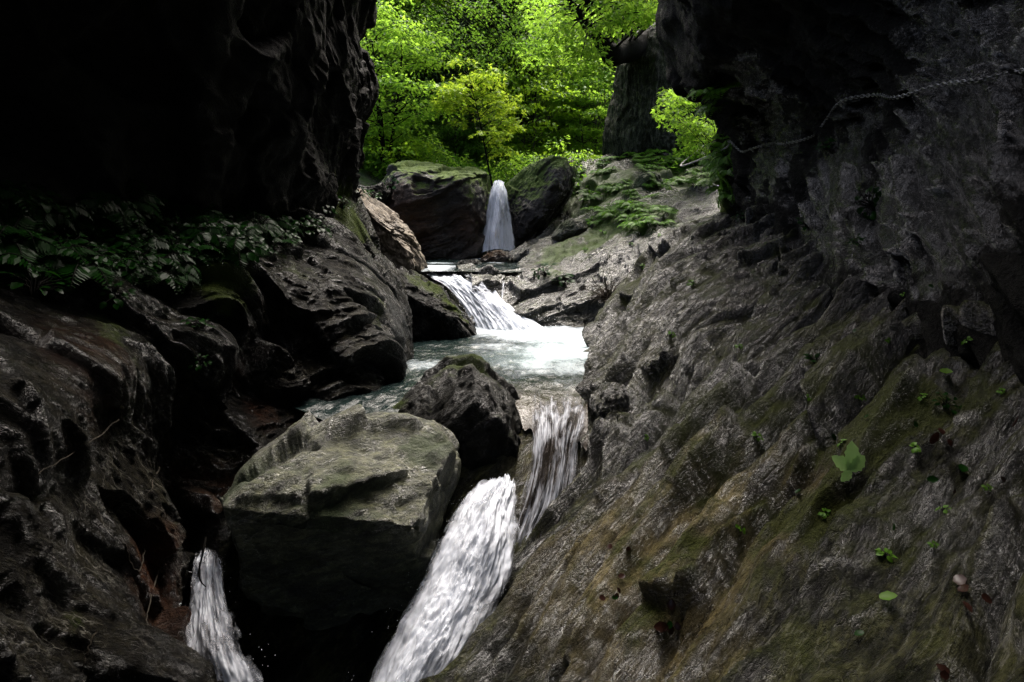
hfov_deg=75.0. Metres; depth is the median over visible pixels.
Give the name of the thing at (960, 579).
fallen leaf
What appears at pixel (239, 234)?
leafy plant
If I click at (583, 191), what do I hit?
fern
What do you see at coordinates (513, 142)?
shrub
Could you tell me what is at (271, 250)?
leafy plant
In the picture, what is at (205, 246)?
fern
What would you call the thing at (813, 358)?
plant
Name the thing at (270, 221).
fern
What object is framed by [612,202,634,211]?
fern
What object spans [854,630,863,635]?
fallen leaf
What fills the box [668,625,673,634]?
fallen leaf
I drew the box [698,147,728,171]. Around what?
fern
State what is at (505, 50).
maple tree
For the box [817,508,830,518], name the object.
sprig
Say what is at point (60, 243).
leafy plant
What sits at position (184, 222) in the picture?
fern
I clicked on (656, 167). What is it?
fern
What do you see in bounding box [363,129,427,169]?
shrub
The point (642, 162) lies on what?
fern
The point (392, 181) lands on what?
plant
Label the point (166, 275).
fern
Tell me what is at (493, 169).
shrub
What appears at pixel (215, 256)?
fern
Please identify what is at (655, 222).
fern
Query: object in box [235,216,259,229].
fern
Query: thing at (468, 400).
boulder
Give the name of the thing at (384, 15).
hillside tree
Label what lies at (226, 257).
leafy plant
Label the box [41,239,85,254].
fern
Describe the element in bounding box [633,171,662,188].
stone
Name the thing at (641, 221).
fern
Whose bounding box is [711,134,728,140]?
fern
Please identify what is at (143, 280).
leafy plant
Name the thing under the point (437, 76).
maple tree
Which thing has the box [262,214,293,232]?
fern
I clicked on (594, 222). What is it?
fern
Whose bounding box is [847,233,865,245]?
plant
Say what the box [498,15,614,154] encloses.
hillside tree
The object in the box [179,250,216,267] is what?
fern
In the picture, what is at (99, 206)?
fern
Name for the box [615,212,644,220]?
fern
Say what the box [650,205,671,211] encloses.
fern
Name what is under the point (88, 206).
leafy plant
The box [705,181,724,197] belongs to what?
fern
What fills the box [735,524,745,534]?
sprig
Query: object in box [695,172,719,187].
fern
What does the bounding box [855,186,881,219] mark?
plant
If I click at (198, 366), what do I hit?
leafy plant
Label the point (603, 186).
fern
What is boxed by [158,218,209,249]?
leafy plant
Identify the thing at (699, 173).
fern
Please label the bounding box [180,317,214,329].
leafy plant
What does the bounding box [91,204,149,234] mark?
fern
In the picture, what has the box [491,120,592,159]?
shrub
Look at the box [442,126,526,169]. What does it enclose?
shrub
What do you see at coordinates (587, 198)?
fern
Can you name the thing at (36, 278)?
leafy plant
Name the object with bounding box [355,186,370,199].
leafy plant
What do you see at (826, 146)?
plant
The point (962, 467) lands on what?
fallen leaf
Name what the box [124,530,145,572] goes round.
root
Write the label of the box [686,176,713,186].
fern
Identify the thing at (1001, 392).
sprig
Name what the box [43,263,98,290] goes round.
fern
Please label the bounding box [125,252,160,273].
leafy plant
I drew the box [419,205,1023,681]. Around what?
rock slope
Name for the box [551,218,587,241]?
stone
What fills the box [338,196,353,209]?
leafy plant
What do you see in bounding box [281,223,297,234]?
leafy plant
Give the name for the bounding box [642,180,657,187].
fern
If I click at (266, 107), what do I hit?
cliff
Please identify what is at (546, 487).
waterfall
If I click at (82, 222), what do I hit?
fern
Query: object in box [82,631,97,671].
root
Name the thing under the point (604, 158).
fern
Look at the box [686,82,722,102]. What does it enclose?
fern
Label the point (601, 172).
fern
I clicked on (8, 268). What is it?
leafy plant
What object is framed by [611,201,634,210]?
fern
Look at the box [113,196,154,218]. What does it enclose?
leafy plant
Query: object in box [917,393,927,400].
sprig
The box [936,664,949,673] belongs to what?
fallen leaf
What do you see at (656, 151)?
fern
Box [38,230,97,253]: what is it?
leafy plant
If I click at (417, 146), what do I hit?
shrub
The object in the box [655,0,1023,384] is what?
cliff
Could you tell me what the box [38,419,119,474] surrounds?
root
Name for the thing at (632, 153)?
fern
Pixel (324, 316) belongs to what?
rock ledge
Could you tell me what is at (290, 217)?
leafy plant
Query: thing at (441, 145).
shrub
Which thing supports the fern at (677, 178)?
on the rock terrace
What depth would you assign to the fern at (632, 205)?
11.80 m
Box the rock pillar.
[602,23,715,157]
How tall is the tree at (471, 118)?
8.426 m
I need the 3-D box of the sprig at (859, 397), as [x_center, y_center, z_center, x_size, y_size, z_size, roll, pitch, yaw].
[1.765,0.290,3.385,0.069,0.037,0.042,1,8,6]
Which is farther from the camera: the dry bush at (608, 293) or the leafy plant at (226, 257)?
the dry bush at (608, 293)
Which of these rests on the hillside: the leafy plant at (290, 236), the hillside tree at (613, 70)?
the hillside tree at (613, 70)
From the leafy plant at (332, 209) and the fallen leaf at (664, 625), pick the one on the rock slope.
the fallen leaf at (664, 625)
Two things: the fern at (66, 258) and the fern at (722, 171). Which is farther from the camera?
the fern at (722, 171)
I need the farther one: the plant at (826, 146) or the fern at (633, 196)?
the fern at (633, 196)
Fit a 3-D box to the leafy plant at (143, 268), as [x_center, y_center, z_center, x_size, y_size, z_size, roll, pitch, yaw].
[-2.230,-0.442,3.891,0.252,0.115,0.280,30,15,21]
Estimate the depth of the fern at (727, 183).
8.16 m
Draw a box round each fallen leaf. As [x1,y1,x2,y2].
[599,594,605,600]
[654,621,666,632]
[660,622,667,630]
[667,599,675,609]
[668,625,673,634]
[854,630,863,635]
[879,590,897,599]
[927,475,938,482]
[930,432,939,443]
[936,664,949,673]
[940,368,952,372]
[940,670,949,680]
[953,574,966,585]
[957,584,968,591]
[958,464,968,471]
[962,601,972,612]
[981,593,991,603]
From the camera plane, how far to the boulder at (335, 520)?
3.91 m
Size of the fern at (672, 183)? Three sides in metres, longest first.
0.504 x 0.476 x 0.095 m
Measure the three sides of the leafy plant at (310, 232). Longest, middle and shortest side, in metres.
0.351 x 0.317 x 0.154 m
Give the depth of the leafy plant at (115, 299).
3.51 m
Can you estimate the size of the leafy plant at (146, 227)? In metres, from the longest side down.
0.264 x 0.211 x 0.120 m
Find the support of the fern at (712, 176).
on the cliff at (941, 168)
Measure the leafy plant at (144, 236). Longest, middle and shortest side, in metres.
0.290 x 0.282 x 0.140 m
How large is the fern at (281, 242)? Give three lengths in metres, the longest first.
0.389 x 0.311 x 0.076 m
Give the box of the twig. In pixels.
[198,537,206,586]
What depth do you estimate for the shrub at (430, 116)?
20.85 m
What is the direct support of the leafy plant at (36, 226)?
on the rock ledge
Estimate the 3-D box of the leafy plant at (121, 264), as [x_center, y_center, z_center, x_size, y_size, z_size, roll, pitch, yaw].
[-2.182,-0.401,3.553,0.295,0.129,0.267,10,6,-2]
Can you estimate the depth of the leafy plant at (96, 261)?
3.48 m
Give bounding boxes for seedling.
[832,441,865,481]
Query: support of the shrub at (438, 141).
on the hillside
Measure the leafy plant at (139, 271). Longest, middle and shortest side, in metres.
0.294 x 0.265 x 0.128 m
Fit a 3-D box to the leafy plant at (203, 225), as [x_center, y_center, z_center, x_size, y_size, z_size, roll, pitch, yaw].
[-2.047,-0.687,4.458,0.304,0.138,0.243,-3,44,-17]
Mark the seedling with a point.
(851, 461)
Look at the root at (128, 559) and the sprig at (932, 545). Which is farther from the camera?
the root at (128, 559)
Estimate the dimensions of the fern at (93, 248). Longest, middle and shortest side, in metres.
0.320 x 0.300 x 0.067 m
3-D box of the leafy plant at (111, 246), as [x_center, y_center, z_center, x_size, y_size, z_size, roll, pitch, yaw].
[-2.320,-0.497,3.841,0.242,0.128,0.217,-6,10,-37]
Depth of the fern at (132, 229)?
3.96 m
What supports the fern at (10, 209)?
on the rock ledge
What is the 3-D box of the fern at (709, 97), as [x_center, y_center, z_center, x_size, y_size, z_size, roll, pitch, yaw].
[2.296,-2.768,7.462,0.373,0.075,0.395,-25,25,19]
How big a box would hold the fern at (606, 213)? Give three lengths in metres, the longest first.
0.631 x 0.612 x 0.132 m
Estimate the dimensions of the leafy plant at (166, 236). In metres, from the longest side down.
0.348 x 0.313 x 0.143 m
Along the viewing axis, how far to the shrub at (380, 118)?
15.60 m
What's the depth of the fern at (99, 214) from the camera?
3.86 m
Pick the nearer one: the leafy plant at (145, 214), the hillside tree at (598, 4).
the leafy plant at (145, 214)
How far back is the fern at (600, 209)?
12.64 m
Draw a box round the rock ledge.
[0,194,413,681]
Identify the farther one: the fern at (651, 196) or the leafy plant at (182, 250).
the fern at (651, 196)
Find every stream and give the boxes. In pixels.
[291,326,588,449]
[414,258,523,271]
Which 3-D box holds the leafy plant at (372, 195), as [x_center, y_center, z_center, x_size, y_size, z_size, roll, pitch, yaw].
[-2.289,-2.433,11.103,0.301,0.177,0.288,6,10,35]
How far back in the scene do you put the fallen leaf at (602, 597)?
2.94 m
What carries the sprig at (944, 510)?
on the rock slope
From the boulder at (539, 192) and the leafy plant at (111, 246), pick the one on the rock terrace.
the boulder at (539, 192)
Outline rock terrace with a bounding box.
[453,152,720,327]
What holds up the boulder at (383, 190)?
on the boulder at (440, 209)
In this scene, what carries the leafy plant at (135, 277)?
on the rock ledge
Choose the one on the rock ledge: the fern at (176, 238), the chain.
the fern at (176, 238)
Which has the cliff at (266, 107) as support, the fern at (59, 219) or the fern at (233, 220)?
the fern at (59, 219)
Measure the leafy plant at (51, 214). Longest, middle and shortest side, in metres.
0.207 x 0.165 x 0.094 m
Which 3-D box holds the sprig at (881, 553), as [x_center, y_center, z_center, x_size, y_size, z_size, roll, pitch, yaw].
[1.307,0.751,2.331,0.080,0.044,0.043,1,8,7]
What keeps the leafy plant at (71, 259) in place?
on the rock ledge
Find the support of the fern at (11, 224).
on the rock ledge
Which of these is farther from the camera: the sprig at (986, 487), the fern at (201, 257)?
the fern at (201, 257)
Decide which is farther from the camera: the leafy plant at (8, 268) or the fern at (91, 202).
the fern at (91, 202)
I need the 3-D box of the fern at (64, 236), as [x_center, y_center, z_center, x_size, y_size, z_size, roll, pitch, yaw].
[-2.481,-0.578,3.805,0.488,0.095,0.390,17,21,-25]
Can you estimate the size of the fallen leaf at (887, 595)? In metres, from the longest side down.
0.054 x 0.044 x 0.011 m
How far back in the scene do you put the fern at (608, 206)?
12.94 m
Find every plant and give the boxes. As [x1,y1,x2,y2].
[0,203,46,230]
[0,221,47,250]
[0,224,29,238]
[0,233,49,269]
[0,266,72,297]
[1,256,46,272]
[4,180,65,214]
[24,265,55,281]
[32,199,59,216]
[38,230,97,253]
[49,234,77,254]
[53,247,81,263]
[65,197,99,218]
[72,255,113,268]
[78,228,108,244]
[80,248,118,270]
[81,254,133,273]
[87,242,108,250]
[94,280,135,309]
[96,223,141,243]
[98,190,136,223]
[98,244,132,257]
[101,231,156,266]
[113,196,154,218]
[118,254,144,270]
[119,267,153,281]
[120,221,157,234]
[121,261,160,283]
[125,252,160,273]
[128,275,146,282]
[129,221,175,239]
[137,226,158,235]
[138,228,156,239]
[142,206,166,222]
[150,199,164,212]
[151,216,193,248]
[155,232,199,257]
[155,263,174,280]
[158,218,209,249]
[169,237,210,263]
[171,246,196,263]
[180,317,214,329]
[186,222,225,243]
[188,353,211,370]
[204,244,237,261]
[205,241,225,253]
[209,220,245,248]
[218,233,254,252]
[229,235,267,262]
[235,229,252,238]
[246,215,284,236]
[259,231,277,241]
[262,240,277,253]
[273,231,302,245]
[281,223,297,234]
[285,215,306,230]
[289,219,325,236]
[300,214,325,228]
[303,217,333,237]
[322,202,336,213]
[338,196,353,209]
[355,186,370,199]
[368,190,381,198]
[384,175,398,188]
[531,262,557,279]
[551,273,574,286]
[732,209,744,221]
[794,218,807,230]
[803,353,818,363]
[812,137,834,151]
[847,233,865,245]
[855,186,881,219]
[931,392,961,414]
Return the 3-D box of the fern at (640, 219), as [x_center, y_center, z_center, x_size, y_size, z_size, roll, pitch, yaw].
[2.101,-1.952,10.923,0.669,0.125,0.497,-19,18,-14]
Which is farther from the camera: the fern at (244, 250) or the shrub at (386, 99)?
the shrub at (386, 99)
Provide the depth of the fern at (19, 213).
3.36 m
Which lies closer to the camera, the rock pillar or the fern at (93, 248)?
the fern at (93, 248)
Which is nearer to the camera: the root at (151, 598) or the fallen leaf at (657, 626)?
the fallen leaf at (657, 626)
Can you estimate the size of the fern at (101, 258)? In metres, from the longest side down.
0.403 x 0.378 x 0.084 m
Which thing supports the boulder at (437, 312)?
on the stream bed
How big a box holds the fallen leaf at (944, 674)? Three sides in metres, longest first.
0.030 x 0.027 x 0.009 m
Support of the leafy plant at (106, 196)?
on the cliff at (266, 107)
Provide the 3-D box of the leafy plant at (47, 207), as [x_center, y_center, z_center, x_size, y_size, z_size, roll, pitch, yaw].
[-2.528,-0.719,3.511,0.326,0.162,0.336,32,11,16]
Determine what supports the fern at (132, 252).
on the rock ledge
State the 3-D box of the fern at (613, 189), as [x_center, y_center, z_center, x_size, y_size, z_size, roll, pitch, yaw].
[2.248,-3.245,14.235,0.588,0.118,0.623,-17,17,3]
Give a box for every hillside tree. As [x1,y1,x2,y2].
[361,0,412,77]
[361,0,462,122]
[410,75,498,164]
[454,0,575,134]
[475,52,596,157]
[494,0,610,119]
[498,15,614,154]
[532,0,633,127]
[537,58,616,155]
[547,0,656,94]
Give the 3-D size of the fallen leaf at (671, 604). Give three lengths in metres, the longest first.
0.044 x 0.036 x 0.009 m
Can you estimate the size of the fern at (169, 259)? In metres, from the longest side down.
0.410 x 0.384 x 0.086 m
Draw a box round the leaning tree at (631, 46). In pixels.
[515,0,657,84]
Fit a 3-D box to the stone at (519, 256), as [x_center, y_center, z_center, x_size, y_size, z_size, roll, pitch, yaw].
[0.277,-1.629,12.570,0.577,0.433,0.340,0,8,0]
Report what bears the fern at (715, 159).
on the cliff at (941, 168)
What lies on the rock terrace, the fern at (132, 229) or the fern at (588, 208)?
the fern at (588, 208)
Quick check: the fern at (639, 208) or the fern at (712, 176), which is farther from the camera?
the fern at (639, 208)
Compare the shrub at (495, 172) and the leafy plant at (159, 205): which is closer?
the leafy plant at (159, 205)
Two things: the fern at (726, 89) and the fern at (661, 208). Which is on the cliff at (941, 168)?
the fern at (726, 89)
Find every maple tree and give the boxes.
[360,0,465,176]
[378,0,559,154]
[651,87,717,173]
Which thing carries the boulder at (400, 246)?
on the stream bed
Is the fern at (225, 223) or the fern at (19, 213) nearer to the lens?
the fern at (19, 213)
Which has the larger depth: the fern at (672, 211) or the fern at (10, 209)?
the fern at (672, 211)
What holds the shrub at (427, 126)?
on the hillside
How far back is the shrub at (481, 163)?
18.56 m
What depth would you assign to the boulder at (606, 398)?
4.86 m
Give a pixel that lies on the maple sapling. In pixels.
(460, 93)
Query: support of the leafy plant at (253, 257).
on the rock ledge
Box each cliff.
[0,0,378,217]
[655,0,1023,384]
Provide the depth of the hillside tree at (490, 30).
20.68 m
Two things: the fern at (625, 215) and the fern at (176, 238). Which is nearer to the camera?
the fern at (176, 238)
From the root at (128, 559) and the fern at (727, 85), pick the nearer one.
the root at (128, 559)
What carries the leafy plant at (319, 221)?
on the rock ledge
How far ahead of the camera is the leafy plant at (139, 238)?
3.98 m
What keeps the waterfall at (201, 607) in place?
on the rock ledge
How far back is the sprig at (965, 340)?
3.27 m
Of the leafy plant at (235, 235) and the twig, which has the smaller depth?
the twig
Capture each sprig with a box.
[687,280,694,285]
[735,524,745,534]
[752,432,763,440]
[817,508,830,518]
[854,394,865,400]
[875,548,896,562]
[909,442,920,452]
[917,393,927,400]
[927,540,938,547]
[934,505,950,513]
[961,336,972,344]
[981,484,992,490]
[996,388,1004,393]
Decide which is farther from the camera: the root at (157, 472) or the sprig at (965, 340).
the root at (157, 472)
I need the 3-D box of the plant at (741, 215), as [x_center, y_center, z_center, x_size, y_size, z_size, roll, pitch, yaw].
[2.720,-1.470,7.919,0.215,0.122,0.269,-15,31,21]
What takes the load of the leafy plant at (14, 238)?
on the rock ledge
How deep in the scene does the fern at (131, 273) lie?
3.79 m
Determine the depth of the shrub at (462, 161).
17.59 m
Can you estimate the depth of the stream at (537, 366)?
6.25 m
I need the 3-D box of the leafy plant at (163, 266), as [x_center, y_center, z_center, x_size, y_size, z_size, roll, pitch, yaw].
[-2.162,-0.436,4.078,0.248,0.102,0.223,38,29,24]
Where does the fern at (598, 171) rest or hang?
on the rock terrace
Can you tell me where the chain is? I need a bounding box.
[680,68,1023,166]
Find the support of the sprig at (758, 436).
on the rock slope
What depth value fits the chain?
4.47 m
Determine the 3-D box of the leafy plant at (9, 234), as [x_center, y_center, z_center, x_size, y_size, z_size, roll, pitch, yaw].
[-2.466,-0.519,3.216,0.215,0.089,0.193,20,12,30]
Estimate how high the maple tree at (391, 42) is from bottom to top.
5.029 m
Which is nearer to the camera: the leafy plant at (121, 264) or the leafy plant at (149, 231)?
the leafy plant at (121, 264)
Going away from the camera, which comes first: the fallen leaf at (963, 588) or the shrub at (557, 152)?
the fallen leaf at (963, 588)
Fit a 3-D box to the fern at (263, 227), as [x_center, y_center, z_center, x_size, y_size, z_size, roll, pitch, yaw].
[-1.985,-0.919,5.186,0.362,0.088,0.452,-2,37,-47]
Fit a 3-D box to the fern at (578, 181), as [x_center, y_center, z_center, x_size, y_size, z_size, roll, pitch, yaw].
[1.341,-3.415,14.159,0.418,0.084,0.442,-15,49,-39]
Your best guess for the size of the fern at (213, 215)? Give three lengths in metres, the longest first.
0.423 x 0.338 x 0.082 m
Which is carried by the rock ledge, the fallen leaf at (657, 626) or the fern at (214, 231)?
the fern at (214, 231)
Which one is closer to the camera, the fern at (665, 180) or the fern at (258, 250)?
the fern at (258, 250)
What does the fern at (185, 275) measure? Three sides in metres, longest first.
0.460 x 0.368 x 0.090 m
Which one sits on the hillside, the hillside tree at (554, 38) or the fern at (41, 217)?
the hillside tree at (554, 38)
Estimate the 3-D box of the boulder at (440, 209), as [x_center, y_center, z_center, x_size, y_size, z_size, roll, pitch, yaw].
[-1.694,-2.614,14.188,2.629,2.483,2.295,0,8,0]
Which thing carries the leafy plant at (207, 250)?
on the rock ledge
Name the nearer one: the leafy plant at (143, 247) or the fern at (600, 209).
the leafy plant at (143, 247)
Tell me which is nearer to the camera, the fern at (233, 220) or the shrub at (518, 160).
the fern at (233, 220)
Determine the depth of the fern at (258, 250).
4.46 m
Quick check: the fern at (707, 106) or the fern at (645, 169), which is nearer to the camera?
the fern at (707, 106)
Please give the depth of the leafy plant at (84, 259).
3.41 m
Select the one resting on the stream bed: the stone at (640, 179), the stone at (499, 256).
the stone at (499, 256)
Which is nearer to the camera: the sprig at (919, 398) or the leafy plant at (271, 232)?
the sprig at (919, 398)
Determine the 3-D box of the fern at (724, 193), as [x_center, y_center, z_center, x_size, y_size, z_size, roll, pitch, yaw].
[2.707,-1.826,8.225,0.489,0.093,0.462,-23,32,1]
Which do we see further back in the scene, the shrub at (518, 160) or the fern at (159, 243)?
the shrub at (518, 160)
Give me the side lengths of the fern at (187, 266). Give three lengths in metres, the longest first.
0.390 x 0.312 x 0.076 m
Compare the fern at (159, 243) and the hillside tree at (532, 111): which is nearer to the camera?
the fern at (159, 243)
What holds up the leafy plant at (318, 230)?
on the rock ledge
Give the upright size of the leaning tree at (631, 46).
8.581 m
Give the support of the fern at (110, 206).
on the cliff at (266, 107)
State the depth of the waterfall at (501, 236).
13.58 m
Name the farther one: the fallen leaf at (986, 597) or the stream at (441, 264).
the stream at (441, 264)
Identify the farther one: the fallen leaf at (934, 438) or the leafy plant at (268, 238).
the leafy plant at (268, 238)
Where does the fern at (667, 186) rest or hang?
on the rock terrace
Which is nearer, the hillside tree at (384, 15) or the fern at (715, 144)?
the fern at (715, 144)
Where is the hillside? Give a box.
[357,5,711,220]
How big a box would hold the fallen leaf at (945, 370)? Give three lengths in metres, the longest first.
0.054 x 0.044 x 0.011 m
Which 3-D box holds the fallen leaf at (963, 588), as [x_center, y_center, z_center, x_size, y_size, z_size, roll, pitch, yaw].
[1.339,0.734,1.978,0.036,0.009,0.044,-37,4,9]
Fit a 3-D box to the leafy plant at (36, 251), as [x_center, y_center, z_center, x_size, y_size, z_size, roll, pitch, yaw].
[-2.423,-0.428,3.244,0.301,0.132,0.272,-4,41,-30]
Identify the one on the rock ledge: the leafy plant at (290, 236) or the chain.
the leafy plant at (290, 236)
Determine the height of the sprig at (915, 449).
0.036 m
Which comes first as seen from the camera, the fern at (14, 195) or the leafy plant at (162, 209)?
the fern at (14, 195)
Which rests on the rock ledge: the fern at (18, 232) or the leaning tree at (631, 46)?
the fern at (18, 232)
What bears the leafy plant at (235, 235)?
on the rock ledge
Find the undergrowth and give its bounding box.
[361,29,715,194]
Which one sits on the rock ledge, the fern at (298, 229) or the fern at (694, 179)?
the fern at (298, 229)
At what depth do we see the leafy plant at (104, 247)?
3.74 m
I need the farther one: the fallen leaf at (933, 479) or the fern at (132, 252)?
the fern at (132, 252)
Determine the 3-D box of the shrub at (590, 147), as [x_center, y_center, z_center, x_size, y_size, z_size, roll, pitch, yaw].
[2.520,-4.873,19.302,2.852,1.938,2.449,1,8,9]
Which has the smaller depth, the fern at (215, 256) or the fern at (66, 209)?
the fern at (66, 209)
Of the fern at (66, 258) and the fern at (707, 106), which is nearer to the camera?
the fern at (66, 258)
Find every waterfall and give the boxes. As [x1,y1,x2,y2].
[188,551,251,681]
[375,474,516,681]
[428,273,542,329]
[483,180,514,251]
[512,397,583,542]
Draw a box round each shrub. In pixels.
[359,134,443,177]
[363,102,411,147]
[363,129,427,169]
[367,115,421,140]
[368,132,470,167]
[375,87,419,125]
[383,110,436,139]
[385,131,471,165]
[388,103,458,139]
[397,94,448,124]
[412,111,468,138]
[412,135,455,151]
[427,132,497,163]
[427,155,454,166]
[432,143,502,171]
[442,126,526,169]
[443,115,500,145]
[444,154,475,167]
[461,148,521,174]
[471,120,552,165]
[476,152,542,181]
[479,161,509,182]
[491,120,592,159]
[501,135,601,175]
[514,143,600,167]
[560,134,602,157]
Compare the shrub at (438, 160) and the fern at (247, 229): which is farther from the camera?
the shrub at (438, 160)
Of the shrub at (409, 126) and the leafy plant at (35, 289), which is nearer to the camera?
the leafy plant at (35, 289)
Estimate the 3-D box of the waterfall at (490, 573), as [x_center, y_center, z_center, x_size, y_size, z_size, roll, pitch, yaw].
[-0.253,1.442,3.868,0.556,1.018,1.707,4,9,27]
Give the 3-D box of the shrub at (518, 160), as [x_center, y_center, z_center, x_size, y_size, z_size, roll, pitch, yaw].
[0.963,-3.990,16.217,2.679,1.821,2.301,-4,9,-28]
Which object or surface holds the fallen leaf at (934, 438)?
on the rock slope
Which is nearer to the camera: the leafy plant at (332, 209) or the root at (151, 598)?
the root at (151, 598)
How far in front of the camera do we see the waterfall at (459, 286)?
9.60 m
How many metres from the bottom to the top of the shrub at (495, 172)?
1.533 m
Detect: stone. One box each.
[455,259,481,273]
[480,250,514,262]
[513,248,526,261]
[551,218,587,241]
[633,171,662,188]
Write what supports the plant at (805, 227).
on the cliff at (941, 168)
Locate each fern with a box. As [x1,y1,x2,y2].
[0,186,54,215]
[0,204,34,219]
[0,211,65,274]
[0,225,43,243]
[0,247,42,276]
[0,258,58,282]
[1,202,46,219]
[2,218,31,229]
[9,199,76,233]
[22,202,53,224]
[25,250,120,289]
[35,244,96,266]
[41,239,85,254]
[43,217,98,235]
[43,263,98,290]
[47,199,94,224]
[49,254,85,268]
[58,232,109,247]
[69,248,122,272]
[73,195,146,233]
[78,194,110,213]
[78,207,121,229]
[79,245,112,258]
[84,190,144,229]
[88,224,139,252]
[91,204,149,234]
[102,180,164,218]
[108,245,145,259]
[108,254,147,275]
[109,226,140,267]
[113,261,159,285]
[120,235,150,261]
[132,263,201,290]
[138,235,176,259]
[139,248,195,269]
[141,268,193,293]
[153,222,198,251]
[153,247,200,282]
[165,220,214,227]
[165,243,223,256]
[174,203,224,227]
[175,221,225,243]
[178,215,241,250]
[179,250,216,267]
[201,252,227,264]
[204,223,262,255]
[210,240,270,272]
[218,213,271,241]
[227,210,282,239]
[229,227,266,250]
[230,241,266,261]
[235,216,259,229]
[236,211,277,236]
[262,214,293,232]
[264,235,299,247]
[271,217,304,237]
[572,177,583,183]
[576,189,602,198]
[578,194,596,201]
[580,205,603,210]
[586,216,602,224]
[587,167,615,176]
[588,168,611,173]
[592,207,614,212]
[593,156,615,160]
[594,183,622,191]
[595,160,609,164]
[595,210,623,218]
[604,184,629,194]
[605,203,617,209]
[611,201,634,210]
[612,199,641,207]
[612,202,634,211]
[615,201,648,208]
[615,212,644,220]
[616,213,635,219]
[621,191,637,194]
[622,219,652,228]
[623,151,645,154]
[623,215,660,228]
[629,193,641,199]
[629,212,648,219]
[630,159,649,164]
[631,153,655,158]
[634,163,654,169]
[634,205,658,213]
[637,155,661,162]
[637,166,655,171]
[641,192,661,198]
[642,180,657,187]
[645,172,671,189]
[646,148,669,153]
[646,164,666,169]
[646,219,674,225]
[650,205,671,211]
[657,206,677,214]
[663,178,687,184]
[663,180,677,184]
[671,176,698,181]
[684,168,709,176]
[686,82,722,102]
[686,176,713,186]
[694,96,721,117]
[695,82,740,101]
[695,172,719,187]
[698,102,731,119]
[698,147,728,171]
[700,82,741,98]
[701,141,727,150]
[703,95,718,103]
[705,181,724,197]
[709,154,728,186]
[709,158,733,179]
[710,140,732,166]
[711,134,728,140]
[714,185,734,202]
[717,169,732,193]
[717,175,723,211]
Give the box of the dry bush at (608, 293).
[572,269,621,303]
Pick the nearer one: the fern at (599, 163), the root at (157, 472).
the root at (157, 472)
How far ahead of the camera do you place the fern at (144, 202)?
4.13 m
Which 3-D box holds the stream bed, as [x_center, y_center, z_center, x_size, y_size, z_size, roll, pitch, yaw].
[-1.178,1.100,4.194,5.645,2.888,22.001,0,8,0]
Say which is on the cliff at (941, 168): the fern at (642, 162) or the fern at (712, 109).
the fern at (712, 109)
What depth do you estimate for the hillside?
22.07 m
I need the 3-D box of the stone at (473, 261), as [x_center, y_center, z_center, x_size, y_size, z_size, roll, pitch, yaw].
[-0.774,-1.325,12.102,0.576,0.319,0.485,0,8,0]
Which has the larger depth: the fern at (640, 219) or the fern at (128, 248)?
the fern at (640, 219)
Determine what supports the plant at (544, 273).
on the rock terrace
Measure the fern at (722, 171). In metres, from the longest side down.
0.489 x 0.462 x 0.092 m
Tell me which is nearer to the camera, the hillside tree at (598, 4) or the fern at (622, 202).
the fern at (622, 202)
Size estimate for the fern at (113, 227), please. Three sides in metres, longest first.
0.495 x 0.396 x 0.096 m
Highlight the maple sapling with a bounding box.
[429,53,529,188]
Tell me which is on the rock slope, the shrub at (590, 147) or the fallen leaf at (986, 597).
the fallen leaf at (986, 597)
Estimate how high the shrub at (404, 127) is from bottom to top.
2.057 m
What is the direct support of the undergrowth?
on the hillside
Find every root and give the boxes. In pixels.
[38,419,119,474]
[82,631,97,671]
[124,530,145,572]
[135,466,159,520]
[143,569,158,646]
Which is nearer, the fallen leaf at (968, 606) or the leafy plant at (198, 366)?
the fallen leaf at (968, 606)
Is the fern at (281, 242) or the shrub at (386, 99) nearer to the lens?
the fern at (281, 242)
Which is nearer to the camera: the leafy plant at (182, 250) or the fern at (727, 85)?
the leafy plant at (182, 250)
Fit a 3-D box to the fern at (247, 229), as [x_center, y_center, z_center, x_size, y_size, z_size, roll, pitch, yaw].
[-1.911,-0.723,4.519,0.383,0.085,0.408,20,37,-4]
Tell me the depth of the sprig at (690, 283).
5.87 m
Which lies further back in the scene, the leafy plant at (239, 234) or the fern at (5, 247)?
the leafy plant at (239, 234)
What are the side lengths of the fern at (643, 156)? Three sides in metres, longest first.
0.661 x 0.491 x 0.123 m
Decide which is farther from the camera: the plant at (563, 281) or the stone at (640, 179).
the stone at (640, 179)
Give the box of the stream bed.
[203,271,592,681]
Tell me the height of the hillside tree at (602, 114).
3.863 m
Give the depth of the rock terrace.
10.99 m
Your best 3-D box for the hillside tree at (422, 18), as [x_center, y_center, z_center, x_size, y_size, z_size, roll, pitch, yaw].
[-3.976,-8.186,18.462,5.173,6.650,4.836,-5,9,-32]
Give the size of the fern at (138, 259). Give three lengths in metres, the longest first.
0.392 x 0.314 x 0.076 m
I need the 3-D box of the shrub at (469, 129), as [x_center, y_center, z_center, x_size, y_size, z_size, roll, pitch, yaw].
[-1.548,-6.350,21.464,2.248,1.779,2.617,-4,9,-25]
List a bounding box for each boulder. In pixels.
[220,404,460,629]
[358,182,391,204]
[358,188,429,276]
[380,160,491,258]
[392,354,522,469]
[397,266,476,339]
[503,155,576,250]
[589,381,628,422]
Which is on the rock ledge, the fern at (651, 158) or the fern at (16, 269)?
the fern at (16, 269)
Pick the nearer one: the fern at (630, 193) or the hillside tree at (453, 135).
the fern at (630, 193)

